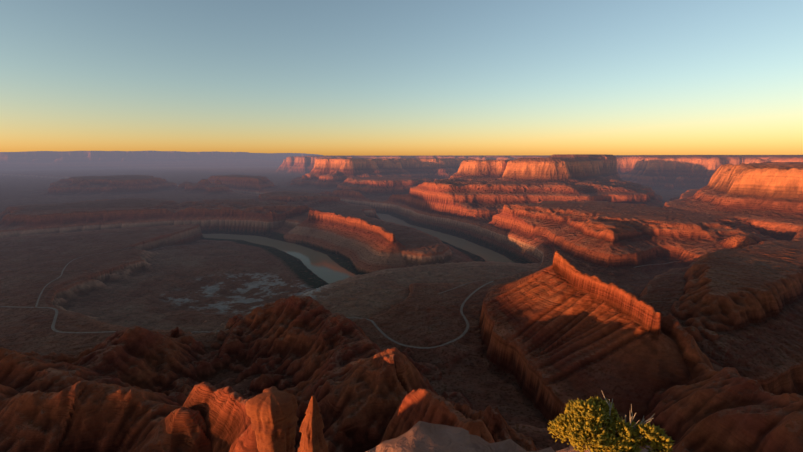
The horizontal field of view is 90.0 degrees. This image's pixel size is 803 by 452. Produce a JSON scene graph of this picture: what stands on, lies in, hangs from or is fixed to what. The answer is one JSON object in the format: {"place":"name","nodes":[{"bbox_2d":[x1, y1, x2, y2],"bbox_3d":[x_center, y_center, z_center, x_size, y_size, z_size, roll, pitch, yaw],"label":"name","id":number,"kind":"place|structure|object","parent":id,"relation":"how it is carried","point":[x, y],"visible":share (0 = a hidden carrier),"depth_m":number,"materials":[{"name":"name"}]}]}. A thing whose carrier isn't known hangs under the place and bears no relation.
{"place":"outdoors","nodes":[
{"label":"outdoors","id":0,"kind":"place"},
{"bbox_2d":[0,241,695,348],"bbox_3d":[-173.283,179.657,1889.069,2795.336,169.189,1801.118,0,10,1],"label":"dirt roads","id":1,"kind":"structure","parent":0,"point":[372,321],"depth_m":1197.53,"materials":[{"name":"brown soil"}]},
{"bbox_2d":[203,213,514,283],"bbox_3d":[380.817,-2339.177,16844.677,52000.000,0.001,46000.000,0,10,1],"label":"river water","id":2,"kind":"structure","parent":0,"point":[326,268],"depth_m":2579.39,"materials":[{"name":"grey liquid"}]},
{"bbox_2d":[0,151,802,451],"bbox_3d":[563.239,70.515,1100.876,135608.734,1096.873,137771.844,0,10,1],"label":"canyon terrain","id":3,"kind":"structure","parent":0,"point":[702,351],"depth_m":1255.56,"materials":[{"name":"brown stone"}]},
{"bbox_2d":[245,386,298,451],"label":"spire","id":4,"kind":"structure","parent":3,"relation":"on","point":[271,412],"depth_m":28.08,"materials":[{"name":"stone"}]},
{"bbox_2d":[298,395,328,451],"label":"spire","id":5,"kind":"structure","parent":3,"relation":"on","point":[311,431],"depth_m":35.39,"materials":[{"name":"stone"}]},
{"bbox_2d":[366,421,653,451],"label":"rim rocks","id":6,"kind":"object","parent":3,"relation":"on","point":[420,436],"visible":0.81,"depth_m":2.42,"materials":[{"name":"stone"}]},
{"bbox_2d":[547,390,674,451],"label":"juniper","id":7,"kind":"object","parent":6,"relation":"on","point":[576,426],"depth_m":6.96,"materials":[{"name":"green plant"}]},
{"bbox_2d":[0,0,802,155],"label":"sky","id":8,"kind":"structure","parent":0,"point":[321,77],"materials":[{"name":"blue"}]}
]}

